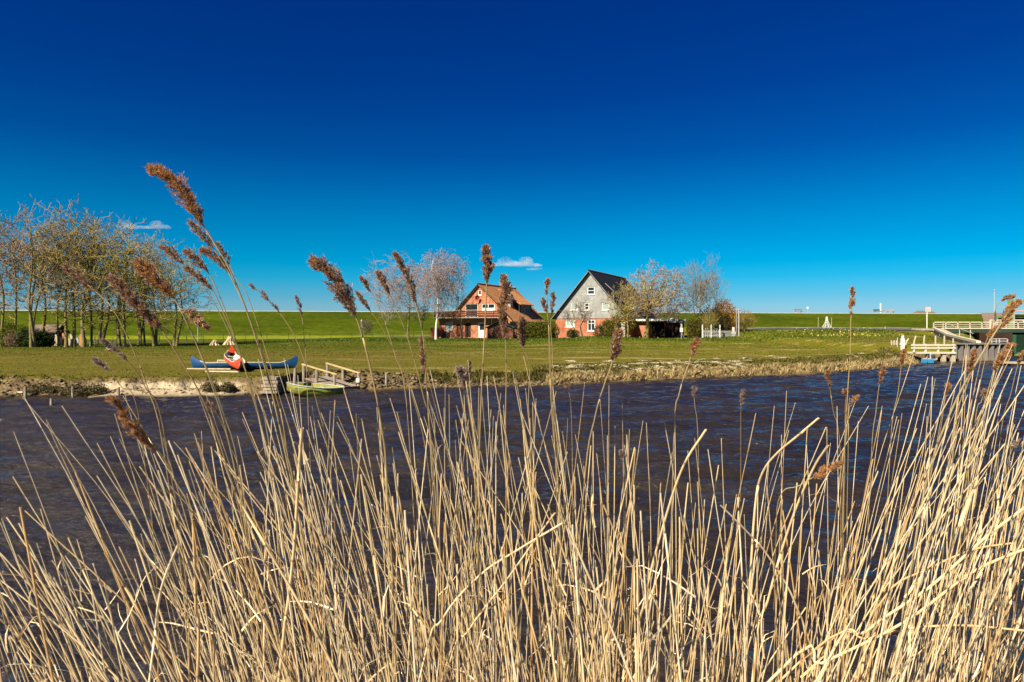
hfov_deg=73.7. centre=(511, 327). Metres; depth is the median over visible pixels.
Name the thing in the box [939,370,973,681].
reed
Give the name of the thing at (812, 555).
reed
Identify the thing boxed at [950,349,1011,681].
reed
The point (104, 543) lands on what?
reed
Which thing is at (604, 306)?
window
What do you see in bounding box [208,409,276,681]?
reed
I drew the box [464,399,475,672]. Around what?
reed
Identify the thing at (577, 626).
reed
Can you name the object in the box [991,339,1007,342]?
quay railing
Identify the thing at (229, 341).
reed stack
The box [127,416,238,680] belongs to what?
reed
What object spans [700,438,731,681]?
reed
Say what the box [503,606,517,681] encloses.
reed
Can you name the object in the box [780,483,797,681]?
reed
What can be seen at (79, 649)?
reed
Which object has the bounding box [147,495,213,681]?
reed
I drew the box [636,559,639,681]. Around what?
reed
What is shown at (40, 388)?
turf clump
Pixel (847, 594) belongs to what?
reed
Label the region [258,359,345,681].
reed
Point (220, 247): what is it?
reed
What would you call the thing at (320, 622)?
reed
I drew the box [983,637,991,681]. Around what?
reed
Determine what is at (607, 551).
reed
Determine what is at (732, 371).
dry bank grass
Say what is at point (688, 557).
reed
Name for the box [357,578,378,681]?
reed
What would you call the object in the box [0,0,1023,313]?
sky
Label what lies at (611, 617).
reed
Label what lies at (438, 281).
birch tree
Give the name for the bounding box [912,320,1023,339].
sluice bridge
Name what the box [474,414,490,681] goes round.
reed
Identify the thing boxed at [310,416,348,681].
reed
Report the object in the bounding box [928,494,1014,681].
reed
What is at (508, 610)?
reed
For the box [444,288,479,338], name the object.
bare tree
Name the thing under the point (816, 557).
reed
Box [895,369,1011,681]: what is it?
reed
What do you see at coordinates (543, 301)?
reed
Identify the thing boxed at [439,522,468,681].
reed
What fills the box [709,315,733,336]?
shrub
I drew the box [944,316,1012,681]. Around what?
reed
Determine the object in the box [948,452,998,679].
reed
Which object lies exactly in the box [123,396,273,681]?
reed
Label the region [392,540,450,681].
reed
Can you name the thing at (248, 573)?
reed
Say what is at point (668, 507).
reed
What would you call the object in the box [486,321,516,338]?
garden shed
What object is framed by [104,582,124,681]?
reed
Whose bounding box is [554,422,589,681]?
reed
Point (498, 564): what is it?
reed
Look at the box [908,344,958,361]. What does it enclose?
landing stage
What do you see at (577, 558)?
reed
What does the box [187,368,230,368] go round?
drift plank
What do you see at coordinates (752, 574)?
reed
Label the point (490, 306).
window
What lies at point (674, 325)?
garden hut
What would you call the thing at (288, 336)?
wire fence
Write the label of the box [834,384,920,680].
reed
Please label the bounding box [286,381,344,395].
rowing boat
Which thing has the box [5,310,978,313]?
crest path
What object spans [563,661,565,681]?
reed
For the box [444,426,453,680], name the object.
reed
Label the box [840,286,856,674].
reed
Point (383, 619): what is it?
reed
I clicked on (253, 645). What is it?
reed
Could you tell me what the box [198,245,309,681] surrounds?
reed
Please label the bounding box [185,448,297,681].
reed
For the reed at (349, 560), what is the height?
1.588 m
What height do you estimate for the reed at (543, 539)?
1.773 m
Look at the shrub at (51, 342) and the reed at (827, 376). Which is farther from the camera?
the shrub at (51, 342)
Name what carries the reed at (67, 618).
on the near bank
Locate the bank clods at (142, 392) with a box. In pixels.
[110,378,257,395]
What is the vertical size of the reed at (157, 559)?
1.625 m
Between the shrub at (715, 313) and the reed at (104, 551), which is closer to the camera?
the reed at (104, 551)
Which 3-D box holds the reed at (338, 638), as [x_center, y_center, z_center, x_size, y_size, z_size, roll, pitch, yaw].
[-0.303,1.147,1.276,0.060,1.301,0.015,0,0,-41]
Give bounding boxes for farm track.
[87,336,429,339]
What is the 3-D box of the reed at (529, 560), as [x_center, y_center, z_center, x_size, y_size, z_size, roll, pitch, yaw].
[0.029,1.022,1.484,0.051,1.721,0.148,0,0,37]
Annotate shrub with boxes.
[0,319,23,335]
[0,328,28,346]
[3,331,23,346]
[13,326,54,346]
[40,332,56,345]
[543,318,560,337]
[566,328,578,337]
[592,318,610,335]
[602,314,626,336]
[611,309,637,329]
[685,320,701,337]
[686,315,706,337]
[696,304,729,334]
[701,319,722,336]
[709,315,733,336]
[714,299,742,331]
[734,308,755,330]
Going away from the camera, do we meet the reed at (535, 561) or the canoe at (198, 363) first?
the reed at (535, 561)
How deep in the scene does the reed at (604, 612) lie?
1.14 m
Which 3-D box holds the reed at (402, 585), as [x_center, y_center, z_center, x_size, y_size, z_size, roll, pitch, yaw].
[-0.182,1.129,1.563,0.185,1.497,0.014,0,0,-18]
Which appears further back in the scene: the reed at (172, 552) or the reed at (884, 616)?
the reed at (172, 552)
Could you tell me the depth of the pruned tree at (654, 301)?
92.24 m
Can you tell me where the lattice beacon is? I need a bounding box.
[822,317,830,328]
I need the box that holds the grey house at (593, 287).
[551,269,682,337]
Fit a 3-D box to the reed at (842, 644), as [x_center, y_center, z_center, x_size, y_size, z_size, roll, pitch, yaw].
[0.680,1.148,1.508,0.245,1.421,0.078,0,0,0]
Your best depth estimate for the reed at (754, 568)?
1.49 m
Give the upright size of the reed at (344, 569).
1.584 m
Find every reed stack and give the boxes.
[210,340,218,345]
[223,336,235,344]
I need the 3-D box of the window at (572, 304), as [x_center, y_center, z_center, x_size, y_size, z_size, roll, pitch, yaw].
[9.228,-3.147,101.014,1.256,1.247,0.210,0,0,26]
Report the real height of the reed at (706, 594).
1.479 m
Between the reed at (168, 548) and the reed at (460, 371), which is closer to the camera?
the reed at (460, 371)
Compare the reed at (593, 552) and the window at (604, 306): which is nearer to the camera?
the reed at (593, 552)
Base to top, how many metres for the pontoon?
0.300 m
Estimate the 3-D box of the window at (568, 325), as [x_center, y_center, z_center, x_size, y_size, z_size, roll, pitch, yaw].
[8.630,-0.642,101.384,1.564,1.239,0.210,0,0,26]
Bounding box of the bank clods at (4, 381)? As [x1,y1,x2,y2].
[0,375,83,396]
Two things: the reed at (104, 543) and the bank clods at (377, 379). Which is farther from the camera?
the bank clods at (377, 379)
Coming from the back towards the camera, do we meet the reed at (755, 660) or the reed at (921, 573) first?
the reed at (921, 573)
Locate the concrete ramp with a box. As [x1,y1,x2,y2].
[932,321,981,342]
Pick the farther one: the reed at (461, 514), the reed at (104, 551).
the reed at (461, 514)
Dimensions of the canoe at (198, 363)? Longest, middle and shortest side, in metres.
4.967 x 0.892 x 0.630 m
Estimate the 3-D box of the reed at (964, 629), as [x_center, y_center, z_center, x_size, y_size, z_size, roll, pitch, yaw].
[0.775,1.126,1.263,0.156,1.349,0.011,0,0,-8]
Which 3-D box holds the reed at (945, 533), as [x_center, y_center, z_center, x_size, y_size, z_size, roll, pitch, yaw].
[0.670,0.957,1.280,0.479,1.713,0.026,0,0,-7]
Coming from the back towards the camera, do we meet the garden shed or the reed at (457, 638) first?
the garden shed
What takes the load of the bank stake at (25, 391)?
on the meadow
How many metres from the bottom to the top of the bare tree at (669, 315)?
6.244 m
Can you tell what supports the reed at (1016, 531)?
on the near bank
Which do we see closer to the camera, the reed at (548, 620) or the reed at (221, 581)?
the reed at (548, 620)
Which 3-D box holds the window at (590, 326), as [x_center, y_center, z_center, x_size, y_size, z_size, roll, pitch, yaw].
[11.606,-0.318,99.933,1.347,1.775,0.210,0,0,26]
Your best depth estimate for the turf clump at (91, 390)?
25.02 m
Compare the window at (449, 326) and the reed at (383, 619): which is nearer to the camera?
the reed at (383, 619)
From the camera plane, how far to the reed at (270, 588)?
1.39 m
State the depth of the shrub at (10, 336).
67.44 m
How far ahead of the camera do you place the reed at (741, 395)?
1.95 m
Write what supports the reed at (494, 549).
on the near bank
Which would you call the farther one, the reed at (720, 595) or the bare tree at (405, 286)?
the bare tree at (405, 286)
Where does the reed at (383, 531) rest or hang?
on the near bank
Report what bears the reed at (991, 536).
on the near bank
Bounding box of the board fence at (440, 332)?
[430,328,443,337]
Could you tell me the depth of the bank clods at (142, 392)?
25.51 m
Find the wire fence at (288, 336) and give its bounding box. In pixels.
[223,331,413,339]
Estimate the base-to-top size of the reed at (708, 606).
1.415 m
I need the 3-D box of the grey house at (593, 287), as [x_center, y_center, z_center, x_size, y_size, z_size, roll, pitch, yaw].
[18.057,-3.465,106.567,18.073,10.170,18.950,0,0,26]
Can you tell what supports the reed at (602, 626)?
on the near bank
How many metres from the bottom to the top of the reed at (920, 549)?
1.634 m
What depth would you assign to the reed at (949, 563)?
1.29 m
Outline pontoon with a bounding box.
[994,361,1023,365]
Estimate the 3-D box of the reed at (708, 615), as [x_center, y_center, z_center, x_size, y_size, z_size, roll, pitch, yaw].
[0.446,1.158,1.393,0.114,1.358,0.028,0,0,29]
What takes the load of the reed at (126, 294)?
on the near bank
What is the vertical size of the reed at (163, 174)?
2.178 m
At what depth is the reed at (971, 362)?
1.35 m
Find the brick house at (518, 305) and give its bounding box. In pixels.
[434,282,544,338]
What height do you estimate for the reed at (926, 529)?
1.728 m
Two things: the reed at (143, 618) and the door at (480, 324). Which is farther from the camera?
the door at (480, 324)
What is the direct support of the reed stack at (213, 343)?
on the meadow
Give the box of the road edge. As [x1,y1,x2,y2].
[748,327,925,330]
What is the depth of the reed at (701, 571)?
1.56 m
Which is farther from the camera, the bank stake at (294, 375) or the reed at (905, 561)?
the bank stake at (294, 375)
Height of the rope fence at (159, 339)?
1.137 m
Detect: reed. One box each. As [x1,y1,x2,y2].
[6,517,118,681]
[12,476,136,681]
[15,523,93,681]
[17,652,36,681]
[19,507,54,681]
[22,569,78,681]
[24,397,175,681]
[30,555,83,681]
[34,572,108,681]
[37,560,99,681]
[47,424,154,681]
[53,577,109,681]
[61,263,188,673]
[62,406,218,675]
[68,537,130,681]
[75,472,160,681]
[91,357,158,681]
[91,592,105,681]
[97,443,210,672]
[98,338,189,681]
[102,273,265,681]
[104,552,179,681]
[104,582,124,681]
[105,394,214,681]
[115,416,191,681]
[123,389,212,680]
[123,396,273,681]
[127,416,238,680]
[129,256,259,681]
[129,520,183,681]
[142,162,319,681]
[144,445,215,681]
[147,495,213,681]
[148,544,178,681]
[154,454,249,681]
[158,244,283,657]
[158,470,222,681]
[163,497,215,680]
[168,441,269,681]
[170,645,180,681]
[174,442,368,681]
[177,455,257,681]
[177,529,267,681]
[179,306,256,630]
[181,248,287,670]
[183,265,297,680]
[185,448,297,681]
[186,218,315,671]
[191,511,199,681]
[191,512,217,681]
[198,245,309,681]
[198,442,268,678]
[201,431,224,680]
[202,525,238,681]
[205,400,253,681]
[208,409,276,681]
[213,241,328,681]
[216,489,286,681]
[217,451,373,681]
[224,477,287,681]
[228,525,261,681]
[231,552,291,681]
[236,484,326,681]
[236,493,306,681]
[241,505,340,681]
[242,412,333,681]
[247,282,341,680]
[254,394,308,681]
[257,395,347,666]
[257,451,421,681]
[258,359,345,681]
[261,427,313,681]
[262,524,285,681]
[263,401,272,681]
[268,446,393,680]
[271,618,289,681]
[272,478,300,681]
[273,446,332,681]
[277,427,303,681]
[282,350,358,679]
[284,490,316,681]
[289,430,357,681]
[292,542,325,681]
[294,295,315,621]
[294,473,320,681]
[295,481,352,681]
[299,491,364,681]
[299,569,331,681]
[306,252,395,681]
[306,430,398,681]
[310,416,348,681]
[312,406,339,677]
[320,403,334,679]
[321,413,427,681]
[336,601,341,681]
[337,439,361,681]
[343,388,413,668]
[355,290,439,624]
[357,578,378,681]
[358,275,420,679]
[360,474,390,681]
[361,418,411,681]
[375,270,445,681]
[377,463,418,676]
[379,420,396,681]
[392,251,441,672]
[392,496,413,681]
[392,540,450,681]
[398,432,477,681]
[404,510,416,681]
[407,429,427,681]
[409,387,437,681]
[416,530,430,681]
[418,334,464,681]
[418,522,562,681]
[419,346,442,678]
[429,367,488,681]
[431,406,513,679]
[432,474,441,681]
[436,413,463,681]
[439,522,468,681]
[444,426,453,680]
[444,512,555,681]
[448,567,483,681]
[454,365,477,679]
[456,406,524,676]
[456,564,458,681]
[460,439,591,679]
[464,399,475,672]
[465,381,509,681]
[466,359,480,681]
[468,365,491,680]
[470,439,532,681]
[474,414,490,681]
[476,244,494,681]
[481,422,496,681]
[487,382,496,681]
[495,273,514,681]
[500,410,517,680]
[500,514,546,681]
[501,457,508,681]
[503,405,522,681]
[503,554,514,681]
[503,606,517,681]
[504,551,515,681]
[511,632,512,680]
[513,375,565,681]
[515,315,532,680]
[519,562,541,681]
[521,412,609,681]
[523,355,591,681]
[523,429,554,677]
[524,457,556,681]
[525,408,546,681]
[530,469,534,681]
[540,297,561,681]
[543,278,562,675]
[547,484,560,681]
[549,291,563,664]
[553,391,577,635]
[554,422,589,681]
[562,431,600,681]
[563,382,575,681]
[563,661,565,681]
[568,528,633,681]
[571,327,624,681]
[572,524,584,681]
[572,572,581,681]
[574,477,579,677]
[575,435,614,672]
[577,464,604,679]
[580,447,634,681]
[589,449,635,681]
[593,434,595,681]
[596,567,607,681]
[599,552,622,681]
[603,505,678,681]
[607,436,610,681]
[608,437,614,681]
[609,443,626,680]
[618,449,628,680]
[626,435,655,681]
[626,565,633,681]
[633,485,637,681]
[634,429,706,681]
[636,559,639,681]
[640,511,650,681]
[656,578,659,681]
[660,493,681,681]
[664,422,708,681]
[666,483,688,681]
[670,337,701,681]
[679,517,683,681]
[686,537,730,681]
[687,465,718,681]
[689,504,726,681]
[692,385,701,678]
[697,482,706,681]
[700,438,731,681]
[701,560,715,673]
[712,494,736,681]
[713,430,788,680]
[716,547,727,681]
[720,505,814,681]
[737,497,745,681]
[739,389,746,667]
[740,427,848,681]
[742,461,768,681]
[746,417,818,681]
[751,444,828,681]
[753,637,757,681]
[767,548,1023,681]
[773,460,843,678]
[777,624,1023,681]
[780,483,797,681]
[782,510,803,681]
[796,501,854,681]
[797,443,830,681]
[801,483,816,681]
[806,368,966,681]
[806,444,819,672]
[811,459,873,681]
[815,421,982,681]
[817,507,1023,681]
[822,428,916,681]
[824,369,842,665]
[826,467,828,681]
[827,443,1005,681]
[831,417,838,681]
[832,529,881,681]
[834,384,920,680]
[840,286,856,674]
[842,388,846,676]
[842,437,943,681]
[843,532,853,681]
[844,410,881,672]
[844,428,959,681]
[846,394,859,681]
[859,542,1011,681]
[863,395,967,681]
[863,442,1004,675]
[865,365,886,674]
[866,474,923,681]
[866,476,898,635]
[871,520,901,681]
[876,404,926,680]
[880,361,952,681]
[883,348,905,681]
[887,344,1012,681]
[889,508,943,681]
[892,417,949,681]
[894,463,955,662]
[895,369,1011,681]
[897,363,1003,659]
[899,467,950,679]
[900,298,1022,677]
[901,564,938,681]
[907,381,979,681]
[908,416,927,681]
[908,515,922,676]
[912,396,1000,681]
[921,377,932,681]
[922,382,951,677]
[924,396,958,681]
[927,408,997,681]
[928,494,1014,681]
[929,500,946,680]
[930,355,966,681]
[931,441,970,680]
[933,382,995,674]
[935,371,994,681]
[937,613,959,670]
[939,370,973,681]
[940,348,977,679]
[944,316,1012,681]
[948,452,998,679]
[949,430,985,681]
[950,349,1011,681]
[952,392,1003,679]
[954,294,1015,671]
[958,571,970,681]
[959,388,987,655]
[959,553,993,681]
[960,342,1015,652]
[963,387,1018,681]
[963,393,991,681]
[971,433,1018,679]
[971,621,1017,681]
[974,441,1022,672]
[978,596,1011,681]
[981,567,993,681]
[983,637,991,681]
[986,350,1023,657]
[987,472,1023,681]
[987,499,1008,673]
[994,438,1022,681]
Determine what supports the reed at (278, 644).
on the near bank
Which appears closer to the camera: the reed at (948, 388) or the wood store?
the reed at (948, 388)
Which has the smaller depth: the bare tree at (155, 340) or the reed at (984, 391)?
the reed at (984, 391)
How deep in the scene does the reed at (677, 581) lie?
1.28 m
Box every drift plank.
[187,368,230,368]
[205,371,239,371]
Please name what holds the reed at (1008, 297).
on the near bank
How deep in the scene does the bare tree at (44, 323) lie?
73.75 m
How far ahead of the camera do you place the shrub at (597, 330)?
93.86 m
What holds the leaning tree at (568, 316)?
on the meadow
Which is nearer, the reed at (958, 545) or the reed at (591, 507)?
the reed at (958, 545)
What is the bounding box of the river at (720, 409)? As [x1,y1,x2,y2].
[0,355,1023,681]
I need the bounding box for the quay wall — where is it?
[946,343,1008,360]
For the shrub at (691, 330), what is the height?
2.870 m
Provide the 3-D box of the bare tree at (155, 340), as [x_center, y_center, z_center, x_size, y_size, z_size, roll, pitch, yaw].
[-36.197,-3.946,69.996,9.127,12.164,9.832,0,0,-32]
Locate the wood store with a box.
[649,322,666,337]
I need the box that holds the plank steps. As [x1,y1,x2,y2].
[260,376,281,392]
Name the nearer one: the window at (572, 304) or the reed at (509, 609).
the reed at (509, 609)
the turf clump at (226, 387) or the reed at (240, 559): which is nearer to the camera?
the reed at (240, 559)
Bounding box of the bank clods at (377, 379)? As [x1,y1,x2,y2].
[271,368,403,389]
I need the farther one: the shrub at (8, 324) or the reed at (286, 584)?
the shrub at (8, 324)
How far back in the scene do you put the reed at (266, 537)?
1.35 m
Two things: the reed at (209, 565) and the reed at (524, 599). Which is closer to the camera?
the reed at (524, 599)
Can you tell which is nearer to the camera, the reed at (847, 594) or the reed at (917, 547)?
the reed at (917, 547)
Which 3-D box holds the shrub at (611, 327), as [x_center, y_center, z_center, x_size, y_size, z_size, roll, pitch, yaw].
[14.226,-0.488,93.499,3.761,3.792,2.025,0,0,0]
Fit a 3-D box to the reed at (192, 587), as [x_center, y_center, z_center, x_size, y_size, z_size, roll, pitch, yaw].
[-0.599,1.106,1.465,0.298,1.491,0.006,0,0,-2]
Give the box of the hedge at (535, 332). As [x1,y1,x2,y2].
[519,320,553,338]
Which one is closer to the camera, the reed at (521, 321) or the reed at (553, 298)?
the reed at (521, 321)
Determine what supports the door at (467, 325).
in the brick house at (518, 305)
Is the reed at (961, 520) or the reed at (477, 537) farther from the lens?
the reed at (477, 537)
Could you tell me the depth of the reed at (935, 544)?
1.17 m
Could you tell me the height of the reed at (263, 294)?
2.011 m
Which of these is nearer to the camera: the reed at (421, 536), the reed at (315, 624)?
the reed at (315, 624)
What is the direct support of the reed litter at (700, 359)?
on the meadow
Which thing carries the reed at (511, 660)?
on the near bank
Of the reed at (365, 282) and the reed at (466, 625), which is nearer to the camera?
the reed at (466, 625)
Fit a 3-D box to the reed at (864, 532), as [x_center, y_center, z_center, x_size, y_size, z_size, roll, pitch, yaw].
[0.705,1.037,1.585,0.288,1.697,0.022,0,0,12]
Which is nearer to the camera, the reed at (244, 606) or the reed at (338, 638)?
the reed at (338, 638)
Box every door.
[457,324,459,336]
[465,323,470,336]
[478,322,483,337]
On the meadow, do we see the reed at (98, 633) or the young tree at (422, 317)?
the young tree at (422, 317)
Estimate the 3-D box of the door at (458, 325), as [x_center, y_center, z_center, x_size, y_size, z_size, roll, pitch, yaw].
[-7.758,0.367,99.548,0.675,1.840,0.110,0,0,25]
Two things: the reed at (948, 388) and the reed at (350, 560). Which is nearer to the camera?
the reed at (350, 560)
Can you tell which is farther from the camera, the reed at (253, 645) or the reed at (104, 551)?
the reed at (104, 551)
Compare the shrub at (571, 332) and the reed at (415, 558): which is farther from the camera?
the shrub at (571, 332)
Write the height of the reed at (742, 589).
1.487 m
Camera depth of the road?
95.69 m
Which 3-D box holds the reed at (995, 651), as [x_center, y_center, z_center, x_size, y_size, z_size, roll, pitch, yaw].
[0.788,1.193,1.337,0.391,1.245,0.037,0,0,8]
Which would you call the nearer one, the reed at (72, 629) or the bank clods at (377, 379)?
the reed at (72, 629)
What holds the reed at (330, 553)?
on the near bank
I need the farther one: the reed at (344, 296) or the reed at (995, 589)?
the reed at (995, 589)
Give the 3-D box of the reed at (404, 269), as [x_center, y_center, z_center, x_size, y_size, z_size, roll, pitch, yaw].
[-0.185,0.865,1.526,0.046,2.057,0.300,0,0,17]
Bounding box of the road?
[745,327,932,330]
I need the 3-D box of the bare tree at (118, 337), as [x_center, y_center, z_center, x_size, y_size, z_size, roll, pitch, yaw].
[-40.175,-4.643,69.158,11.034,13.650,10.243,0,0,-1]
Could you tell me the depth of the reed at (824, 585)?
1.50 m
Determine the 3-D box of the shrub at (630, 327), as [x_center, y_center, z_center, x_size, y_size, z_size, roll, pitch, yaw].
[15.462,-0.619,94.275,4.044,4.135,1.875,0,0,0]
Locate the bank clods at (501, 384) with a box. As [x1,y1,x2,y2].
[390,372,600,387]
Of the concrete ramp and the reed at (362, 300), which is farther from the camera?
the concrete ramp
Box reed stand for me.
[0,345,1023,681]
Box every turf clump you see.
[20,381,59,392]
[58,384,92,395]
[79,382,110,394]
[199,381,219,391]
[219,382,238,391]
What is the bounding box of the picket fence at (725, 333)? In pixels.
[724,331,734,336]
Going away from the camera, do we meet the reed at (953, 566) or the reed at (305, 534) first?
the reed at (953, 566)
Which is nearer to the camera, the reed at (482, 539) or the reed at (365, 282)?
the reed at (482, 539)
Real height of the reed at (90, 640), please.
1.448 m
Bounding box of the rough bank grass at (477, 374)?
[415,364,638,383]
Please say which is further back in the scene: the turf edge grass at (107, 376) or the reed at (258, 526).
the turf edge grass at (107, 376)
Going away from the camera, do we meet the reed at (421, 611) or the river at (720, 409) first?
the reed at (421, 611)
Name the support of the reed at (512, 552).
on the near bank
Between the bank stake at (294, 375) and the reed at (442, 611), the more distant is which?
the bank stake at (294, 375)
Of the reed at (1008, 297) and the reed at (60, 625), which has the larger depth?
the reed at (1008, 297)
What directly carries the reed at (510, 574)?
on the near bank
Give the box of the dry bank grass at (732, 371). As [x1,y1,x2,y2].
[544,350,918,383]
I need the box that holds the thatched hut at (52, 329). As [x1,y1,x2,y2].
[34,325,69,344]
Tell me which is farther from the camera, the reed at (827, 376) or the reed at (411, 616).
the reed at (827, 376)
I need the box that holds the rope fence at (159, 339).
[94,336,203,344]
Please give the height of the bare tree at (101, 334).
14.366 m
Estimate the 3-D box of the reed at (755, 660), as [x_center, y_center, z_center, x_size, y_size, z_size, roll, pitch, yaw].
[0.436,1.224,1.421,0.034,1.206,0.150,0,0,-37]
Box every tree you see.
[0,196,74,346]
[0,210,38,346]
[0,214,51,345]
[10,209,142,346]
[13,227,64,331]
[23,224,92,346]
[24,200,104,346]
[28,194,112,346]
[45,217,148,344]
[53,217,173,346]
[68,213,121,345]
[89,216,157,346]
[111,227,205,345]
[114,236,173,344]
[120,240,166,345]
[126,240,219,345]
[355,251,433,337]
[358,319,375,337]
[412,299,429,329]
[413,247,471,339]
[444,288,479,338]
[562,308,579,336]
[570,299,592,336]
[600,279,652,336]
[623,261,693,337]
[651,298,692,326]
[673,252,728,332]
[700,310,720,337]
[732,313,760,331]
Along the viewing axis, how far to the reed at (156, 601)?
1.44 m
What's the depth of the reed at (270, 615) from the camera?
1.20 m
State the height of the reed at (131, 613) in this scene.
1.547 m
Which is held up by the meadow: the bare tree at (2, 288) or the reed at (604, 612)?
the bare tree at (2, 288)
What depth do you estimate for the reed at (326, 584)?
1.38 m
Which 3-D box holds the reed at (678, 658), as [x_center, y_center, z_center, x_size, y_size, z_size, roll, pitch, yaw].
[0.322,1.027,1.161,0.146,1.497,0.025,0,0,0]
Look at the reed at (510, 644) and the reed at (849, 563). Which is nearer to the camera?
the reed at (510, 644)
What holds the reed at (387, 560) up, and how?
on the near bank
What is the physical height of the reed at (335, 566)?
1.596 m
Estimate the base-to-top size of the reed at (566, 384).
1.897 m
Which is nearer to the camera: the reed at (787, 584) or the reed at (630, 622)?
the reed at (630, 622)
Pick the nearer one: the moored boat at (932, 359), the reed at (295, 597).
the reed at (295, 597)
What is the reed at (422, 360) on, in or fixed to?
on the near bank
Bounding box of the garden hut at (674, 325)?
[664,318,687,337]
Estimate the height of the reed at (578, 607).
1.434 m
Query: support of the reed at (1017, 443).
on the near bank
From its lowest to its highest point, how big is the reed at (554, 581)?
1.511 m
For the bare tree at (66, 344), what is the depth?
66.94 m
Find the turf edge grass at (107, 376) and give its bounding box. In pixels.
[3,369,389,390]
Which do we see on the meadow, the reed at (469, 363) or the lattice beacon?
the lattice beacon
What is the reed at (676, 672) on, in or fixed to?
on the near bank
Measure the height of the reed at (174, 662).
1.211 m
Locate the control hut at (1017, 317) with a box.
[996,315,1023,327]
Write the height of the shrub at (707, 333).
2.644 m
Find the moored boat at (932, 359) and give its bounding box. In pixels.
[921,355,937,362]
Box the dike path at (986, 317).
[981,313,1004,327]
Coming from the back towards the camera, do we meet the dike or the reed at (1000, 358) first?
the dike
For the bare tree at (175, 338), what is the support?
on the meadow
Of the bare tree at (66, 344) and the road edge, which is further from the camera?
the road edge
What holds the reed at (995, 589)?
on the near bank
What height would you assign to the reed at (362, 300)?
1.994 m
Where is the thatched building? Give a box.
[913,311,934,312]
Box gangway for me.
[301,362,360,388]
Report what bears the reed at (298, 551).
on the near bank
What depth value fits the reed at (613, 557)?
1.57 m
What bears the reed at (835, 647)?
on the near bank
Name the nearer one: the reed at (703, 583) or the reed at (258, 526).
the reed at (703, 583)
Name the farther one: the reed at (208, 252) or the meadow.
the meadow
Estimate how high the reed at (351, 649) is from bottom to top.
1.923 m
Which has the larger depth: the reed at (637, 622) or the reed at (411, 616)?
the reed at (411, 616)
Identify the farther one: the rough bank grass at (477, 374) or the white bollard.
the white bollard
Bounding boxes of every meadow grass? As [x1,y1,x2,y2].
[0,337,946,348]
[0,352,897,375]
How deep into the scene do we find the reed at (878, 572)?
1.56 m
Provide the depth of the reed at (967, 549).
1.39 m
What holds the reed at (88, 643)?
on the near bank
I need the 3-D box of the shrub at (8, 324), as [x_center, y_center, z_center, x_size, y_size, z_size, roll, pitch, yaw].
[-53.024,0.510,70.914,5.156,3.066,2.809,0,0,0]
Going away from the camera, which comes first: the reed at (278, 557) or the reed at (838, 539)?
the reed at (838, 539)
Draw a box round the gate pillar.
[621,322,624,336]
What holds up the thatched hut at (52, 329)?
on the meadow
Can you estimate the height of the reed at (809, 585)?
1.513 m
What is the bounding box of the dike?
[0,310,1023,338]
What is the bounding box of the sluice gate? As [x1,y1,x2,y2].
[979,333,1023,354]
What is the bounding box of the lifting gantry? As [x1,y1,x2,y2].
[1007,300,1023,327]
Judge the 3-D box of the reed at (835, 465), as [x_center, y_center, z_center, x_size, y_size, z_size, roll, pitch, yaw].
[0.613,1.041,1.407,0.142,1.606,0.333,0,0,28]
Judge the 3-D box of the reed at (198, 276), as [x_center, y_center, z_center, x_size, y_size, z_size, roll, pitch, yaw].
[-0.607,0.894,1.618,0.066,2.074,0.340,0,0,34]
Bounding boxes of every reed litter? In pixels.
[553,360,751,371]
[565,353,865,362]
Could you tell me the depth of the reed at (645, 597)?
1.15 m
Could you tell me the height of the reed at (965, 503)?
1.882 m
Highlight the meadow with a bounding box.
[0,327,995,397]
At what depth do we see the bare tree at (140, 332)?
76.87 m
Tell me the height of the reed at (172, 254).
2.169 m
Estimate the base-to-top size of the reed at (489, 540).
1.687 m
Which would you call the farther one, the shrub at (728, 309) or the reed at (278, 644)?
the shrub at (728, 309)
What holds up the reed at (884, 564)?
on the near bank
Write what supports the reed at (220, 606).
on the near bank
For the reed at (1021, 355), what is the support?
on the near bank
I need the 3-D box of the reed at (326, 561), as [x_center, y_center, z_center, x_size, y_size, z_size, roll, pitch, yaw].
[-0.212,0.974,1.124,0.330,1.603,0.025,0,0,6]
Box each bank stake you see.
[24,386,26,396]
[293,368,296,383]
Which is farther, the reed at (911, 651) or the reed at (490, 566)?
the reed at (490, 566)
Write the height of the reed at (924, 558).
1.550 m
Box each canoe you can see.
[191,356,297,368]
[224,345,244,368]
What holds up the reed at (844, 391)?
on the near bank
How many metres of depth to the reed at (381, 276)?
1.55 m
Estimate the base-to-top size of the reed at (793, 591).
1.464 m
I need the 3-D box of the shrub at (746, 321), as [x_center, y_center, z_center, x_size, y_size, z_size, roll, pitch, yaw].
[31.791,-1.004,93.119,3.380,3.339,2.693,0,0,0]
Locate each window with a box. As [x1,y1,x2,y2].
[445,323,452,330]
[465,303,477,316]
[482,303,494,310]
[565,319,574,327]
[570,302,577,310]
[587,287,594,294]
[587,319,594,331]
[601,302,608,310]
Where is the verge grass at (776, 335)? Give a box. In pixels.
[220,328,933,343]
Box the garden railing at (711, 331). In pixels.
[702,325,719,337]
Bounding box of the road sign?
[925,305,930,327]
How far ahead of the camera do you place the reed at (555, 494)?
1.75 m
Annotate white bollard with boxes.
[900,336,904,349]
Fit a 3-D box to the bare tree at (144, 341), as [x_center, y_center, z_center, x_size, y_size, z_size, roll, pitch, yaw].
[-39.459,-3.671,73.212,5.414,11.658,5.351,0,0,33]
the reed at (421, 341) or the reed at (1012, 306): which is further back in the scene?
the reed at (421, 341)
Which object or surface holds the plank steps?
on the meadow

